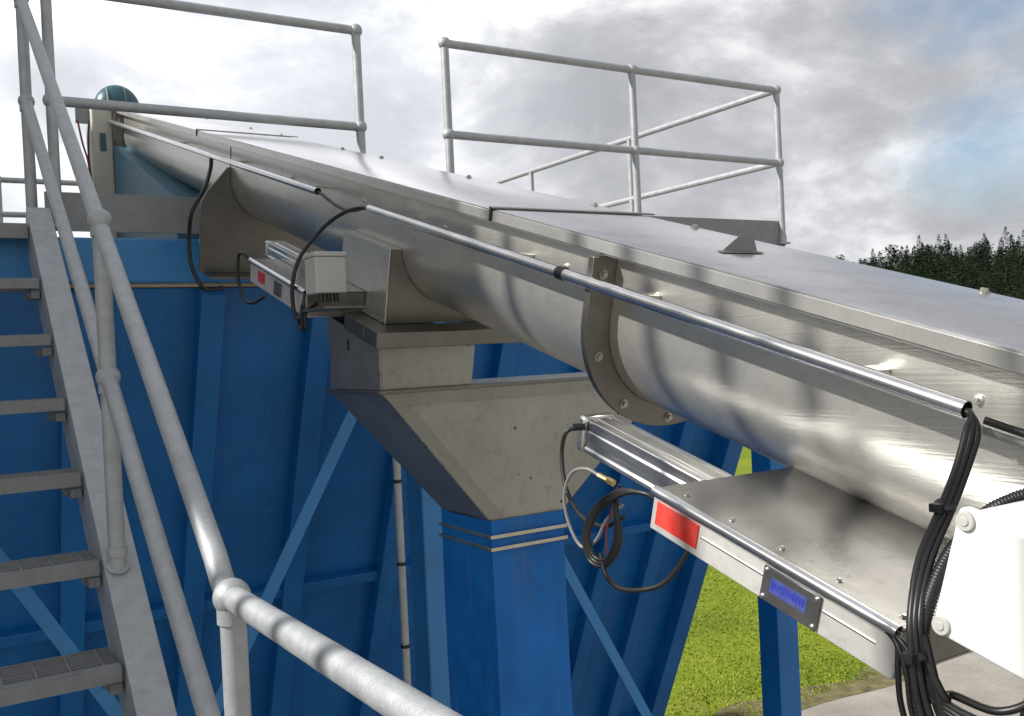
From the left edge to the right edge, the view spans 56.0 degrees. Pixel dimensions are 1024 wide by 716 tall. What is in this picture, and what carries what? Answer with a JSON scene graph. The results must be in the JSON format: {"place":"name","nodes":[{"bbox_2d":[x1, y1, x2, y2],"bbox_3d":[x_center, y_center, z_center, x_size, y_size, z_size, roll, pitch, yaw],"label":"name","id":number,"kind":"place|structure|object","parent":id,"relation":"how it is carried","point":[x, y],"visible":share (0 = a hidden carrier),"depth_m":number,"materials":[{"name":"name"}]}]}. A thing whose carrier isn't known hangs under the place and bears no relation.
{"place":"outdoors","nodes":[
{"label":"outdoors","id":0,"kind":"place"},
{"bbox_2d":[0,0,1023,267],"label":"sky","id":1,"kind":"structure","parent":0,"point":[902,121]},
{"bbox_2d":[664,446,877,715],"bbox_3d":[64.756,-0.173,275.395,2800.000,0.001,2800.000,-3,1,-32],"label":"ground","id":2,"kind":"structure","parent":0,"point":[744,465],"depth_m":18.20,"materials":[{"name":"green plant"}]},
{"bbox_2d":[713,666,903,715],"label":"verge","id":3,"kind":"structure","parent":2,"relation":"on","point":[873,682],"depth_m":16.02,"materials":[{"name":"soil"}]},
{"bbox_2d":[801,652,1023,715],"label":"yard","id":4,"kind":"structure","parent":2,"relation":"on","point":[974,676],"depth_m":15.79,"materials":[{"name":"concrete"}]},
{"bbox_2d":[0,237,801,715],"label":"support frame","id":5,"kind":"object","parent":4,"relation":"on","point":[154,261],"visible":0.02,"depth_m":4.79,"materials":[{"name":"blue paint"}]},
{"bbox_2d":[0,283,742,715],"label":"storage bin","id":6,"kind":"object","parent":5,"relation":"attached to","point":[260,411],"visible":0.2,"depth_m":5.08,"materials":[{"name":"blue metal"}]},
{"bbox_2d":[112,124,203,238],"bbox_3d":[-1.920,-0.937,5.604,0.470,1.190,1.720,-3,1,-32],"label":"inlet housing","id":7,"kind":"object","parent":6,"relation":"on","point":[135,174],"visible":0.09,"depth_m":5.44,"materials":[{"name":"blue metal"}]},
{"bbox_2d":[113,111,1023,539],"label":"screw conveyor","id":8,"kind":"object","parent":7,"relation":"on","point":[885,451],"visible":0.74,"depth_m":1.85,"materials":[{"name":"silver metal"}]},
{"bbox_2d":[75,108,117,237],"bbox_3d":[-2.655,-1.073,6.146,0.205,1.060,0.228,-3,1,-32],"label":"plate","id":9,"kind":"object","parent":8,"relation":"attached to","point":[101,154],"visible":0.38,"depth_m":6.07,"materials":[{"name":"beige paint"}]},
{"bbox_2d":[77,120,89,171],"bbox_3d":[-2.663,-1.212,6.001,0.064,0.541,0.023,-3,1,-32],"label":"drive wire","id":10,"kind":"object","parent":9,"relation":"attached to","point":[83,146],"visible":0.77,"depth_m":5.99,"materials":[{"name":"silver metal"}]},
{"bbox_2d":[87,120,92,180],"bbox_3d":[-2.629,-1.213,6.026,0.018,0.541,0.046,-2,1,39],"label":"drive wire","id":11,"kind":"object","parent":9,"relation":"attached to","point":[88,143],"visible":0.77,"depth_m":6.01,"materials":[{"name":"black rubber"}]},
{"bbox_2d":[99,133,105,150],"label":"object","id":12,"kind":"structure","parent":9,"relation":"in","point":[102,135],"depth_m":6.07,"materials":[{"name":"teal paint"}]},
{"bbox_2d":[95,85,138,119],"bbox_3d":[-2.543,-1.615,6.243,0.312,0.298,0.227,-3,1,-32],"label":"drive motor","id":13,"kind":"object","parent":9,"relation":"on","point":[116,93],"visible":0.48,"depth_m":6.15,"materials":[{"name":"teal paint"}]},
{"bbox_2d":[108,119,323,194],"bbox_3d":[-1.722,-1.098,4.858,0.080,1.219,4.171,-3,1,-32],"label":"cable conduit","id":14,"kind":"object","parent":8,"relation":"attached to","point":[306,187],"visible":0.89,"depth_m":3.86,"materials":[{"name":"silver metal"}]},
{"bbox_2d":[187,158,223,291],"bbox_3d":[-1.292,-0.567,4.047,0.097,0.583,0.165,-2,1,41],"label":"down cable","id":15,"kind":"object","parent":14,"relation":"hanging from","point":[189,231],"visible":0.98,"depth_m":4.01,"materials":[{"name":"black rubber"}]},
{"bbox_2d":[248,240,364,316],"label":"slide gate","id":16,"kind":"structure","parent":8,"relation":"attached to","point":[272,275],"depth_m":3.01,"materials":[{"name":"silver metal"}]},
{"bbox_2d":[236,251,264,304],"bbox_3d":[-0.862,-0.268,3.192,0.025,0.186,0.240,-3,1,-34],"label":"loop cable","id":17,"kind":"object","parent":16,"relation":"hanging from","point":[244,254],"visible":0.98,"depth_m":3.26,"materials":[{"name":"black rubber"}]},
{"bbox_2d":[297,292,305,329],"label":"gate tail cable","id":18,"kind":"object","parent":16,"relation":"attached to","point":[301,322],"visible":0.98,"depth_m":2.76,"materials":[{"name":"black rubber"}]},
{"bbox_2d":[297,292,306,331],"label":"gate tail cable","id":19,"kind":"object","parent":16,"relation":"attached to","point":[305,316],"visible":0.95,"depth_m":2.74,"materials":[{"name":"black rubber"}]},
{"bbox_2d":[301,251,365,311],"bbox_3d":[-0.507,-0.213,2.690,0.127,0.158,0.180,-3,1,-32],"label":"terminal box","id":20,"kind":"object","parent":16,"relation":"attached to","point":[325,272],"visible":1,"depth_m":2.64,"materials":[{"name":"white plastic"}]},
{"bbox_2d":[325,313,641,520],"bbox_3d":[-0.012,0.139,3.134,1.092,0.702,0.437,-3,1,-32],"label":"discharge hopper","id":21,"kind":"object","parent":8,"relation":"attached to","point":[445,430],"visible":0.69,"depth_m":2.87,"materials":[{"name":"silver metal"}]},
{"bbox_2d":[439,509,572,715],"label":"fabric sleeve","id":22,"kind":"object","parent":21,"relation":"hanging from","point":[506,617],"visible":0.94,"depth_m":2.95,"materials":[{"name":"fabric"}]},
{"bbox_2d":[366,204,972,418],"bbox_3d":[0.106,-0.181,1.990,0.081,0.542,1.814,-3,1,-32],"label":"cable conduit","id":23,"kind":"object","parent":8,"relation":"attached to","point":[878,377],"visible":0.98,"depth_m":1.56,"materials":[{"name":"silver metal"}]},
{"bbox_2d":[290,206,365,320],"bbox_3d":[-0.522,-0.273,2.782,0.140,0.325,0.272,-3,1,-44],"label":"drop cable","id":24,"kind":"object","parent":23,"relation":"attached to","point":[310,242],"visible":0.86,"depth_m":2.83,"materials":[{"name":"black rubber"}]},
{"bbox_2d":[315,189,361,211],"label":"gap cable","id":25,"kind":"object","parent":23,"relation":"attached to","point":[329,200],"visible":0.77,"depth_m":2.97,"materials":[{"name":"black rubber"}]},
{"bbox_2d":[906,406,974,715],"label":"power cable","id":26,"kind":"object","parent":23,"relation":"attached to","point":[917,700],"visible":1,"depth_m":1.12,"materials":[{"name":"black rubber"}]},
{"bbox_2d":[913,406,975,715],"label":"power cable","id":27,"kind":"object","parent":23,"relation":"attached to","point":[927,706],"visible":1,"depth_m":1.12,"materials":[{"name":"black rubber"}]},
{"bbox_2d":[901,651,927,664],"bbox_3d":[0.456,0.336,1.086,0.033,0.015,0.026,-3,1,-32],"label":"cable tie","id":28,"kind":"object","parent":27,"relation":"attached to","point":[911,658],"visible":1,"depth_m":1.08,"materials":[{"name":"black plastic"}]},
{"bbox_2d":[911,489,1023,715],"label":"corrugated hose","id":29,"kind":"object","parent":27,"relation":"attached to","point":[934,584],"visible":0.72,"depth_m":1.11,"materials":[{"name":"black plastic"}]},
{"bbox_2d":[573,413,971,679],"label":"slide gate","id":30,"kind":"structure","parent":8,"relation":"attached to","point":[831,563],"depth_m":1.39,"materials":[{"name":"silver metal"}]},
{"bbox_2d":[560,426,625,528],"bbox_3d":[0.137,0.212,1.713,0.035,0.170,0.240,-3,1,-16],"label":"air hose","id":31,"kind":"object","parent":30,"relation":"attached to","point":[568,494],"visible":0.79,"depth_m":1.79,"materials":[{"name":"black rubber"}]},
{"bbox_2d":[563,467,623,548],"bbox_3d":[0.140,0.259,1.647,0.014,0.144,0.149,-3,1,-39],"label":"sensor cable","id":32,"kind":"object","parent":30,"relation":"hanging from","point":[597,538],"visible":1,"depth_m":1.68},
{"bbox_2d":[597,473,615,486],"bbox_3d":[0.159,0.205,1.628,0.012,0.022,0.037,-3,1,-43],"label":"cable plug","id":33,"kind":"object","parent":32,"relation":"attached to","point":[609,481],"visible":1,"depth_m":1.62,"materials":[{"name":"gold metal"}]},
{"bbox_2d":[605,487,616,554],"bbox_3d":[0.166,0.272,1.606,0.007,0.116,0.036,-3,1,-32],"label":"red wire","id":34,"kind":"object","parent":32,"relation":"hanging from","point":[607,526],"visible":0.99,"depth_m":1.61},
{"bbox_2d":[584,490,639,564],"bbox_3d":[0.177,0.280,1.588,0.021,0.142,0.177,-3,1,-35],"label":"coiled cable","id":35,"kind":"object","parent":30,"relation":"hanging from","point":[587,525],"visible":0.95,"depth_m":1.62,"materials":[{"name":"black rubber"}]},
{"bbox_2d":[586,485,646,561],"bbox_3d":[0.179,0.277,1.585,0.021,0.136,0.170,-3,1,-35],"label":"coiled cable","id":36,"kind":"object","parent":30,"relation":"hanging from","point":[600,509],"visible":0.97,"depth_m":1.61,"materials":[{"name":"black rubber"}]},
{"bbox_2d":[582,484,653,568],"bbox_3d":[0.176,0.282,1.591,0.021,0.147,0.183,-3,1,-36],"label":"coiled cable","id":37,"kind":"object","parent":30,"relation":"hanging from","point":[620,536],"visible":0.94,"depth_m":1.59,"materials":[{"name":"black rubber"}]},
{"bbox_2d":[598,550,689,592],"bbox_3d":[0.210,0.329,1.547,0.025,0.104,0.216,-3,1,-39],"label":"drooping cable","id":38,"kind":"object","parent":30,"relation":"hanging from","point":[667,579],"visible":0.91,"depth_m":1.53,"materials":[{"name":"black rubber"}]},
{"bbox_2d":[892,635,906,715],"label":"hanging cable","id":39,"kind":"object","parent":30,"relation":"hanging from","point":[899,691],"visible":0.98,"depth_m":1.12,"materials":[{"name":"black rubber"}]},
{"bbox_2d":[885,632,915,715],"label":"hanging cable","id":40,"kind":"object","parent":30,"relation":"hanging from","point":[909,699],"visible":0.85,"depth_m":1.11,"materials":[{"name":"black rubber"}]},
{"bbox_2d":[894,632,906,650],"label":"gate cable","id":41,"kind":"object","parent":30,"relation":"attached to","point":[900,640],"visible":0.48,"depth_m":1.12,"materials":[{"name":"black rubber"}]},
{"bbox_2d":[932,501,1023,715],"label":"junction box","id":42,"kind":"object","parent":8,"relation":"attached to","point":[980,610],"visible":1,"depth_m":1.01,"materials":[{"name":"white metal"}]},
{"bbox_2d":[922,638,936,710],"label":"cable","id":43,"kind":"object","parent":42,"relation":"attached to","point":[932,690],"visible":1,"depth_m":1.08,"materials":[{"name":"black rubber"}]},
{"bbox_2d":[922,634,942,715],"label":"cable","id":44,"kind":"object","parent":42,"relation":"attached to","point":[929,650],"visible":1,"depth_m":1.08,"materials":[{"name":"black rubber"}]},
{"bbox_2d":[920,634,945,715],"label":"cable","id":45,"kind":"object","parent":42,"relation":"attached to","point":[925,671],"visible":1,"depth_m":1.08,"materials":[{"name":"black rubber"}]},
{"bbox_2d":[924,660,951,715],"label":"gland cable","id":46,"kind":"object","parent":42,"relation":"attached to","point":[932,673],"visible":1,"depth_m":1.08,"materials":[{"name":"black rubber"}]},
{"bbox_2d":[924,660,961,715],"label":"gland cable","id":47,"kind":"object","parent":42,"relation":"attached to","point":[951,712],"visible":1,"depth_m":1.07,"materials":[{"name":"black rubber"}]},
{"bbox_2d":[918,406,980,715],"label":"power cable","id":48,"kind":"object","parent":42,"relation":"attached to","point":[949,518],"visible":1,"depth_m":1.14,"materials":[{"name":"black rubber"}]},
{"bbox_2d":[929,498,955,514],"bbox_3d":[0.518,0.179,1.158,0.033,0.018,0.026,-3,1,-32],"label":"cable tie","id":49,"kind":"object","parent":48,"relation":"attached to","point":[935,507],"visible":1,"depth_m":1.15,"materials":[{"name":"black plastic"}]},
{"bbox_2d":[923,659,976,715],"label":"gland cable","id":50,"kind":"object","parent":42,"relation":"attached to","point":[956,709],"visible":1,"depth_m":1.06,"materials":[{"name":"black rubber"}]},
{"bbox_2d":[923,660,1023,715],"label":"gland cable","id":51,"kind":"object","parent":42,"relation":"attached to","point":[948,696],"visible":1,"depth_m":1.07,"materials":[{"name":"black rubber"}]},
{"bbox_2d":[981,426,1023,448],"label":"pipe","id":52,"kind":"object","parent":8,"relation":"attached to","point":[1003,437],"visible":0.98,"depth_m":1.19,"materials":[{"name":"silver metal"}]},
{"bbox_2d":[983,416,1023,437],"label":"trough cable","id":53,"kind":"object","parent":8,"relation":"attached to","point":[1003,426],"visible":1,"depth_m":1.19,"materials":[{"name":"black rubber"}]},
{"bbox_2d":[44,191,785,245],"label":"walkway platform","id":54,"kind":"structure","parent":5,"relation":"on","point":[146,214],"depth_m":4.33,"materials":[{"name":"grey metal"}]},
{"bbox_2d":[0,176,77,222],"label":"handrail","id":55,"kind":"object","parent":54,"relation":"on","point":[22,181],"visible":0.04,"depth_m":7.58,"materials":[{"name":"metal"}]},
{"bbox_2d":[40,0,366,227],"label":"handrail","id":56,"kind":"object","parent":54,"relation":"on","point":[359,125],"visible":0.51,"depth_m":4.45,"materials":[{"name":"metal"}]},
{"bbox_2d":[438,36,790,244],"bbox_3d":[-0.330,-1.199,7.464,2.582,1.059,4.068,-3,1,-32],"label":"handrail","id":57,"kind":"object","parent":54,"relation":"on","point":[632,150],"visible":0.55,"depth_m":5.86,"materials":[{"name":"metal"}]},
{"bbox_2d":[392,457,410,684],"bbox_3d":[-0.433,3.122,4.686,0.046,5.700,0.045,-3,1,-32],"label":"drop pipe","id":58,"kind":"object","parent":4,"relation":"on","point":[401,565],"visible":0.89,"depth_m":4.65,"materials":[{"name":"metal"}]},
{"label":"hill","id":59,"kind":"structure","parent":0,"visible":0},
{"bbox_2d":[836,226,1023,299],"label":"forest","id":60,"kind":"object","parent":59,"relation":"on","point":[977,269],"visible":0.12,"depth_m":154.66,"materials":[{"name":"green plant"}]},
{"bbox_3d":[-0.059,3.889,-0.132,1.560,4.240,3.160,-3,1,-32],"label":"stair landing","id":61,"kind":"object","parent":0,"visible":0},
{"bbox_2d":[0,207,176,715],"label":"steel stair","id":62,"kind":"object","parent":61,"relation":"on","point":[128,668],"visible":0.98,"depth_m":2.83,"materials":[{"name":"grey metal"}]},
{"bbox_2d":[13,0,461,715],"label":"stair handrail","id":63,"kind":"object","parent":62,"relation":"attached to","point":[237,604],"visible":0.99,"depth_m":2.20,"materials":[{"name":"metal"}]}
]}

